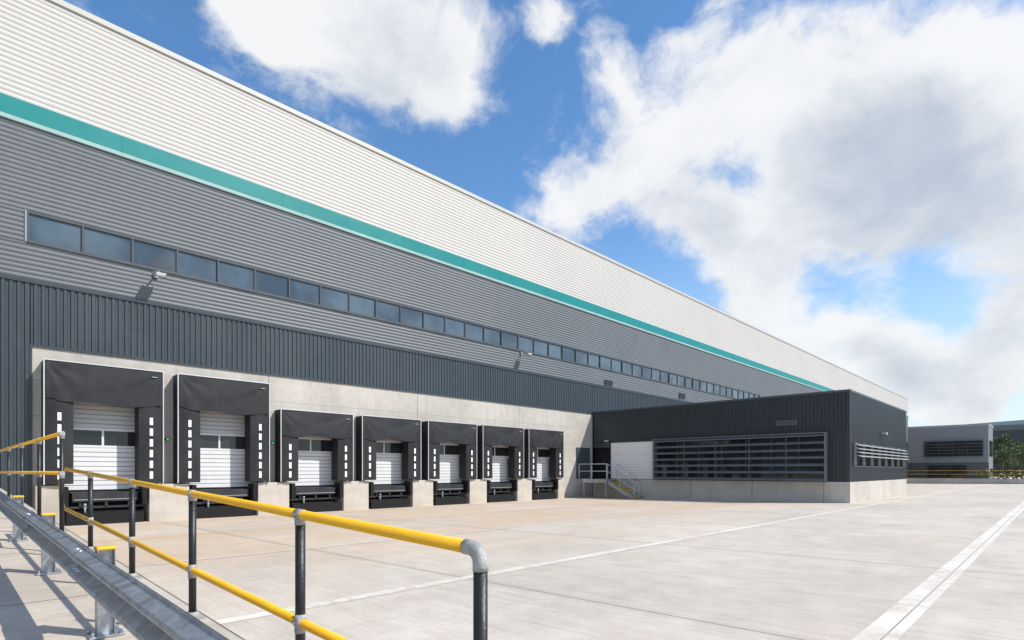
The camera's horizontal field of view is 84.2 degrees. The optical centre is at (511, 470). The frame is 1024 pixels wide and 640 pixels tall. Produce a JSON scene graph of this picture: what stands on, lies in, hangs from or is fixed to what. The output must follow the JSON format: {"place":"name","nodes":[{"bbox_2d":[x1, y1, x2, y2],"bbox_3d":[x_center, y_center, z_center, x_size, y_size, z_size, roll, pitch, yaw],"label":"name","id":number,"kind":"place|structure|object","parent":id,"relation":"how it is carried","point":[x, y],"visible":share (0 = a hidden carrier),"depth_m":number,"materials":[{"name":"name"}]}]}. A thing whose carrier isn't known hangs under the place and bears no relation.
{"place":"outdoors","nodes":[
{"label":"outdoors","id":0,"kind":"place"},
{"bbox_2d":[63,0,1023,426],"label":"sky","id":1,"kind":"structure","parent":0,"point":[842,181],"materials":[{"name":"blue"}]},
{"bbox_2d":[64,476,1023,639],"bbox_3d":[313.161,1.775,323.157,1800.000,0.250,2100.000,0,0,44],"label":"ground","id":2,"kind":"structure","parent":0,"point":[850,574],"depth_m":9.99,"materials":[{"name":"concrete"}]},
{"bbox_2d":[0,512,136,639],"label":"ramp","id":3,"kind":"structure","parent":2,"relation":"on","point":[59,606],"depth_m":4.96,"materials":[{"name":"concrete"}]},
{"bbox_2d":[0,431,64,530],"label":"safety railing","id":4,"kind":"object","parent":3,"relation":"on","point":[40,473],"visible":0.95,"depth_m":8.70,"materials":[{"name":"yellow metal"}]},
{"bbox_2d":[0,491,228,639],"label":"crash barrier","id":5,"kind":"object","parent":3,"relation":"on","point":[136,609],"visible":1,"depth_m":3.53,"materials":[{"name":"metal"}]},
{"bbox_2d":[0,488,244,639],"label":"kerb","id":6,"kind":"structure","parent":3,"relation":"on","point":[213,624],"depth_m":4.86,"materials":[{"name":"concrete"}]},
{"bbox_2d":[64,467,487,639],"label":"safety railing","id":7,"kind":"object","parent":6,"relation":"on","point":[474,550],"visible":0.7,"depth_m":3.02,"materials":[{"name":"yellow metal"}]},
{"bbox_2d":[0,0,907,523],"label":"warehouse building","id":8,"kind":"structure","parent":2,"relation":"on","point":[304,260],"depth_m":25.41,"materials":[{"name":"white paint"}]},
{"bbox_2d":[27,210,81,253],"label":"window","id":9,"kind":"structure","parent":8,"relation":"in","point":[44,230],"depth_m":19.60,"materials":[{"name":"blue glass"}]},
{"bbox_2d":[41,358,163,525],"bbox_3d":[-14.816,-0.853,20.568,1.293,5.805,3.544,0,0,44],"label":"loading dock","id":10,"kind":"object","parent":8,"relation":"attached to","point":[107,419],"visible":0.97,"depth_m":20.48,"materials":[{"name":"black plastic"}]},
{"bbox_2d":[58,402,138,491],"bbox_3d":[-14.986,-0.905,20.754,0.070,3.290,2.630,0,0,44],"label":"dock door","id":11,"kind":"structure","parent":10,"relation":"in","point":[103,435],"depth_m":20.76,"materials":[{"name":"white metal"}]},
{"bbox_2d":[82,224,131,264],"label":"window","id":12,"kind":"structure","parent":8,"relation":"in","point":[96,242],"depth_m":20.67,"materials":[{"name":"blue glass"}]},
{"bbox_2d":[132,237,176,274],"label":"window","id":13,"kind":"structure","parent":8,"relation":"in","point":[146,254],"depth_m":21.75,"materials":[{"name":"blue glass"}]},
{"bbox_2d":[153,271,166,278],"bbox_3d":[-13.391,-7.422,21.471,0.824,0.356,0.340,0,0,44],"label":"wall light","id":14,"kind":"object","parent":8,"relation":"attached to","point":[156,274],"visible":1,"depth_m":21.26,"materials":[{"name":"metal"}]},
{"bbox_2d":[177,248,217,283],"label":"window","id":15,"kind":"structure","parent":8,"relation":"in","point":[192,265],"depth_m":22.84,"materials":[{"name":"blue glass"}]},
{"bbox_2d":[173,373,269,518],"bbox_3d":[-12.032,-0.853,23.441,1.293,5.805,3.544,0,0,44],"label":"loading dock","id":16,"kind":"object","parent":8,"relation":"attached to","point":[221,435],"visible":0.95,"depth_m":23.38,"materials":[{"name":"black rubber"}]},
{"bbox_2d":[186,411,251,488],"bbox_3d":[-12.203,-0.905,23.627,0.070,3.290,2.630,0,0,44],"label":"dock door","id":17,"kind":"structure","parent":16,"relation":"in","point":[222,435],"depth_m":23.68,"materials":[{"name":"white metal"}]},
{"bbox_2d":[217,259,254,292],"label":"window","id":18,"kind":"structure","parent":8,"relation":"in","point":[229,274],"depth_m":23.92,"materials":[{"name":"blue glass"}]},
{"bbox_2d":[255,268,288,299],"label":"window","id":19,"kind":"structure","parent":8,"relation":"in","point":[268,283],"depth_m":25.01,"materials":[{"name":"blue glass"}]},
{"bbox_2d":[289,276,320,306],"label":"window","id":20,"kind":"structure","parent":8,"relation":"in","point":[302,291],"depth_m":26.07,"materials":[{"name":"blue glass"}]},
{"bbox_2d":[275,408,353,511],"bbox_3d":[-9.250,-0.333,26.315,1.289,4.765,3.544,0,0,44],"label":"loading dock","id":21,"kind":"object","parent":8,"relation":"attached to","point":[313,449],"visible":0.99,"depth_m":26.26,"materials":[{"name":"black plastic"}]},
{"bbox_2d":[285,436,335,486],"bbox_3d":[-9.419,-0.905,26.499,0.070,3.290,2.630,0,0,44],"label":"dock door","id":22,"kind":"structure","parent":21,"relation":"in","point":[314,452],"depth_m":26.63,"materials":[{"name":"white metal"}]},
{"bbox_2d":[320,284,349,312],"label":"window","id":23,"kind":"structure","parent":8,"relation":"in","point":[332,298],"depth_m":27.16,"materials":[{"name":"blue glass"}]},
{"bbox_2d":[349,292,375,318],"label":"window","id":24,"kind":"structure","parent":8,"relation":"in","point":[360,305],"depth_m":28.23,"materials":[{"name":"blue glass"}]},
{"bbox_2d":[355,415,420,508],"bbox_3d":[-6.466,-0.333,29.187,1.289,4.765,3.544,0,0,44],"label":"loading dock","id":25,"kind":"object","parent":8,"relation":"attached to","point":[388,455],"visible":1,"depth_m":29.13,"materials":[{"name":"black rubber"}]},
{"bbox_2d":[364,440,404,484],"bbox_3d":[-6.635,-0.905,29.372,0.070,3.290,2.630,0,0,44],"label":"dock door","id":26,"kind":"structure","parent":25,"relation":"in","point":[388,452],"depth_m":29.59,"materials":[{"name":"white metal"}]},
{"bbox_2d":[375,298,400,324],"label":"window","id":27,"kind":"structure","parent":8,"relation":"in","point":[387,311],"depth_m":29.31,"materials":[{"name":"blue glass"}]},
{"bbox_2d":[400,305,423,329],"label":"window","id":28,"kind":"structure","parent":8,"relation":"in","point":[409,316],"depth_m":30.40,"materials":[{"name":"blue glass"}]},
{"bbox_2d":[423,310,445,334],"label":"window","id":29,"kind":"structure","parent":8,"relation":"in","point":[433,322],"depth_m":31.46,"materials":[{"name":"blue glass"}]},
{"bbox_2d":[421,420,476,505],"bbox_3d":[-3.683,-0.333,32.060,1.289,4.765,3.544,0,0,44],"label":"loading dock","id":30,"kind":"object","parent":8,"relation":"attached to","point":[448,456],"visible":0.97,"depth_m":32.04,"materials":[{"name":"black rubber"}]},
{"bbox_2d":[429,433,461,483],"bbox_3d":[-3.852,-0.905,32.244,0.070,3.290,2.630,0,0,44],"label":"dock door","id":31,"kind":"structure","parent":30,"relation":"in","point":[449,452],"depth_m":32.54,"materials":[{"name":"white metal"}]},
{"bbox_2d":[445,316,465,338],"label":"window","id":32,"kind":"structure","parent":8,"relation":"in","point":[454,327],"depth_m":32.55,"materials":[{"name":"blue glass"}]},
{"bbox_2d":[465,321,483,342],"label":"window","id":33,"kind":"structure","parent":8,"relation":"in","point":[473,331],"depth_m":33.67,"materials":[{"name":"blue glass"}]},
{"bbox_2d":[484,326,501,346],"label":"window","id":34,"kind":"structure","parent":8,"relation":"in","point":[492,336],"depth_m":34.75,"materials":[{"name":"blue glass"}]},
{"bbox_2d":[477,425,523,502],"bbox_3d":[-0.899,-0.333,34.932,1.289,4.765,3.544,0,0,44],"label":"loading dock","id":35,"kind":"object","parent":8,"relation":"attached to","point":[500,456],"visible":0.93,"depth_m":34.97,"materials":[{"name":"black rubber"}]},
{"bbox_2d":[483,429,509,482],"bbox_3d":[-1.068,-0.905,35.117,0.070,3.290,2.630,0,0,44],"label":"dock door","id":36,"kind":"structure","parent":35,"relation":"in","point":[499,452],"depth_m":35.43,"materials":[{"name":"white metal"}]},
{"bbox_2d":[501,330,518,350],"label":"window","id":37,"kind":"structure","parent":8,"relation":"in","point":[509,340],"depth_m":35.80,"materials":[{"name":"blue glass"}]},
{"bbox_2d":[520,351,531,355],"bbox_3d":[0.875,-7.472,36.193,0.824,0.356,0.340,0,0,44],"label":"wall light","id":38,"kind":"object","parent":8,"relation":"attached to","point":[527,353],"visible":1,"depth_m":36.03,"materials":[{"name":"metal"}]},
{"bbox_2d":[518,334,533,353],"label":"window","id":39,"kind":"structure","parent":8,"relation":"in","point":[525,343],"depth_m":36.87,"materials":[{"name":"blue glass"}]},
{"bbox_2d":[534,338,548,357],"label":"window","id":40,"kind":"structure","parent":8,"relation":"in","point":[540,346],"depth_m":37.94,"materials":[{"name":"blue glass"}]},
{"bbox_2d":[524,428,563,499],"bbox_3d":[1.885,-0.333,37.805,1.289,4.765,3.544,0,0,44],"label":"loading dock","id":41,"kind":"object","parent":8,"relation":"attached to","point":[543,456],"visible":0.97,"depth_m":37.88,"materials":[{"name":"black rubber"}]},
{"bbox_2d":[527,432,550,481],"bbox_3d":[1.716,-0.905,37.989,0.070,3.290,2.630,0,0,44],"label":"dock door","id":42,"kind":"structure","parent":41,"relation":"in","point":[542,452],"depth_m":38.37,"materials":[{"name":"white metal"}]},
{"bbox_2d":[548,342,562,360],"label":"window","id":43,"kind":"structure","parent":8,"relation":"in","point":[554,350],"depth_m":39.00,"materials":[{"name":"blue glass"}]},
{"bbox_2d":[562,345,575,362],"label":"window","id":44,"kind":"structure","parent":8,"relation":"in","point":[568,353],"depth_m":40.10,"materials":[{"name":"blue glass"}]},
{"bbox_2d":[575,349,588,365],"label":"window","id":45,"kind":"structure","parent":8,"relation":"in","point":[581,356],"depth_m":41.18,"materials":[{"name":"blue glass"}]},
{"bbox_2d":[576,447,589,478],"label":"door","id":46,"kind":"structure","parent":8,"relation":"in","point":[582,454],"depth_m":41.13,"materials":[{"name":"grey paint"}]},
{"bbox_2d":[588,352,599,368],"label":"window","id":47,"kind":"structure","parent":8,"relation":"in","point":[593,359],"depth_m":42.25,"materials":[{"name":"blue glass"}]},
{"bbox_2d":[600,355,611,370],"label":"window","id":48,"kind":"structure","parent":8,"relation":"in","point":[605,362],"depth_m":43.34,"materials":[{"name":"blue glass"}]},
{"bbox_2d":[611,358,622,373],"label":"window","id":49,"kind":"structure","parent":8,"relation":"in","point":[616,364],"depth_m":44.43,"materials":[{"name":"blue glass"}]},
{"bbox_2d":[622,360,632,375],"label":"window","id":50,"kind":"structure","parent":8,"relation":"in","point":[626,366],"depth_m":45.44,"materials":[{"name":"blue glass"}]},
{"bbox_2d":[632,363,642,377],"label":"window","id":51,"kind":"structure","parent":8,"relation":"in","point":[636,368],"depth_m":46.50,"materials":[{"name":"blue glass"}]},
{"bbox_2d":[642,366,651,379],"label":"window","id":52,"kind":"structure","parent":8,"relation":"in","point":[646,371],"depth_m":47.62,"materials":[{"name":"blue glass"}]},
{"bbox_2d":[652,368,660,381],"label":"window","id":53,"kind":"structure","parent":8,"relation":"in","point":[656,373],"depth_m":48.81,"materials":[{"name":"blue glass"}]},
{"bbox_2d":[661,370,669,383],"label":"window","id":54,"kind":"structure","parent":8,"relation":"in","point":[664,374],"depth_m":49.81,"materials":[{"name":"blue glass"}]},
{"bbox_2d":[669,372,677,385],"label":"window","id":55,"kind":"structure","parent":8,"relation":"in","point":[672,376],"depth_m":50.81,"materials":[{"name":"blue glass"}]},
{"bbox_2d":[677,374,685,387],"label":"window","id":56,"kind":"structure","parent":8,"relation":"in","point":[680,378],"depth_m":51.89,"materials":[{"name":"blue glass"}]},
{"bbox_2d":[685,376,692,388],"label":"window","id":57,"kind":"structure","parent":8,"relation":"in","point":[688,380],"depth_m":53.01,"materials":[{"name":"blue glass"}]},
{"bbox_2d":[693,378,700,390],"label":"window","id":58,"kind":"structure","parent":8,"relation":"in","point":[696,382],"depth_m":54.16,"materials":[{"name":"blue glass"}]},
{"bbox_2d":[700,380,707,392],"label":"window","id":59,"kind":"structure","parent":8,"relation":"in","point":[703,384],"depth_m":55.23,"materials":[{"name":"blue glass"}]},
{"bbox_2d":[707,382,713,393],"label":"window","id":60,"kind":"structure","parent":8,"relation":"in","point":[710,386],"depth_m":56.32,"materials":[{"name":"blue glass"}]},
{"bbox_2d":[714,384,720,395],"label":"window","id":61,"kind":"structure","parent":8,"relation":"in","point":[716,386],"depth_m":57.30,"materials":[{"name":"blue glass"}]},
{"bbox_2d":[720,385,726,396],"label":"window","id":62,"kind":"structure","parent":8,"relation":"in","point":[722,388],"depth_m":58.34,"materials":[{"name":"blue glass"}]},
{"bbox_2d":[726,387,732,397],"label":"window","id":63,"kind":"structure","parent":8,"relation":"in","point":[728,390],"depth_m":59.45,"materials":[{"name":"blue glass"}]},
{"bbox_2d":[732,388,737,398],"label":"window","id":64,"kind":"structure","parent":8,"relation":"in","point":[734,391],"depth_m":60.48,"materials":[{"name":"blue glass"}]},
{"bbox_2d":[738,390,743,398],"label":"window","id":65,"kind":"structure","parent":8,"relation":"in","point":[740,393],"depth_m":61.59,"materials":[{"name":"blue glass"}]},
{"bbox_2d":[744,391,748,397],"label":"window","id":66,"kind":"structure","parent":8,"relation":"in","point":[746,394],"depth_m":62.78,"materials":[{"name":"blue glass"}]},
{"bbox_2d":[156,502,753,563],"bbox_3d":[3.643,1.770,21.535,0.100,0.001,30.000,0,0,44],"label":"road marking","id":67,"kind":"object","parent":2,"relation":"on","point":[439,534],"visible":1,"depth_m":14.40,"materials":[{"name":"paint"}]},
{"bbox_2d":[215,484,985,623],"bbox_3d":[29.521,1.715,40.321,0.220,0.002,95.000,0,0,44],"label":"road marking","id":68,"kind":"object","parent":2,"relation":"on","point":[254,615],"visible":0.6,"depth_m":9.20,"materials":[{"name":"paint"}]},
{"bbox_2d":[593,389,908,502],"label":"office building","id":69,"kind":"structure","parent":2,"relation":"on","point":[835,446],"depth_m":34.67,"materials":[{"name":"black paint"}]},
{"bbox_2d":[595,448,609,477],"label":"door","id":70,"kind":"structure","parent":69,"relation":"in","point":[602,455],"depth_m":41.77,"materials":[{"name":"black paint"}]},
{"bbox_2d":[657,436,823,480],"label":"window","id":71,"kind":"structure","parent":69,"relation":"in","point":[810,438],"depth_m":34.32,"materials":[{"name":"black glass"}]},
{"bbox_2d":[853,442,902,467],"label":"window","id":72,"kind":"structure","parent":69,"relation":"in","point":[859,459],"depth_m":34.97,"materials":[{"name":"grey glass"}]},
{"bbox_2d":[852,501,1023,639],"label":"road marking","id":73,"kind":"object","parent":2,"relation":"on","point":[880,627],"depth_m":7.73,"materials":[{"name":"paint"}]},
{"bbox_2d":[908,423,992,478],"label":"office building","id":74,"kind":"structure","parent":2,"relation":"on","point":[952,451],"depth_m":127.33,"materials":[{"name":"grey paint"}]},
{"bbox_2d":[924,440,982,456],"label":"window","id":75,"kind":"structure","parent":74,"relation":"in","point":[965,447],"depth_m":126.78,"materials":[{"name":"black glass"}]},
{"bbox_2d":[989,441,992,456],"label":"window","id":76,"kind":"structure","parent":74,"relation":"in","point":[990,442],"depth_m":126.09,"materials":[{"name":"grey glass"}]},
{"bbox_2d":[880,506,1023,639],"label":"road marking","id":77,"kind":"object","parent":2,"relation":"on","point":[899,630],"depth_m":7.66,"materials":[{"name":"paint"}]},
{"bbox_2d":[906,478,1023,483],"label":"retaining wall","id":78,"kind":"structure","parent":2,"relation":"on","point":[956,481],"depth_m":76.49,"materials":[{"name":"concrete"}]},
{"bbox_2d":[908,470,1023,478],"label":"safety railing","id":79,"kind":"object","parent":78,"relation":"on","point":[984,470],"visible":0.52,"depth_m":74.19,"materials":[{"name":"metal"}]},
{"bbox_2d":[976,420,1023,475],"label":"warehouse building","id":80,"kind":"structure","parent":2,"relation":"on","point":[1015,429],"depth_m":191.80,"materials":[{"name":"paint"}]},
{"bbox_2d":[976,468,1023,478],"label":"hedge","id":81,"kind":"object","parent":2,"relation":"on","point":[1001,473],"visible":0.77,"depth_m":92.22,"materials":[{"name":"green plant"}]},
{"bbox_2d":[993,433,1021,476],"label":"tree","id":82,"kind":"object","parent":2,"relation":"on","point":[1001,453],"visible":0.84,"depth_m":139.23,"materials":[{"name":"green plant"}]},
{"bbox_2d":[996,440,1023,476],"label":"tree","id":83,"kind":"object","parent":2,"relation":"on","point":[1009,443],"visible":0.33,"depth_m":168.28,"materials":[{"name":"green plant"}]},
{"bbox_2d":[1004,441,1023,476],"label":"tree","id":84,"kind":"object","parent":2,"relation":"on","point":[1021,463],"visible":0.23,"depth_m":174.61,"materials":[{"name":"green plant"}]},
{"bbox_2d":[1016,442,1023,459],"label":"tree","id":85,"kind":"object","parent":2,"relation":"on","point":[1021,455],"visible":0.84,"depth_m":163.56,"materials":[{"name":"green plant"}]},
{"bbox_2d":[579,463,648,498],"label":"steel staircase","id":86,"kind":"structure","parent":0,"point":[606,481],"depth_m":38.77,"materials":[{"name":"metal"}]}
]}

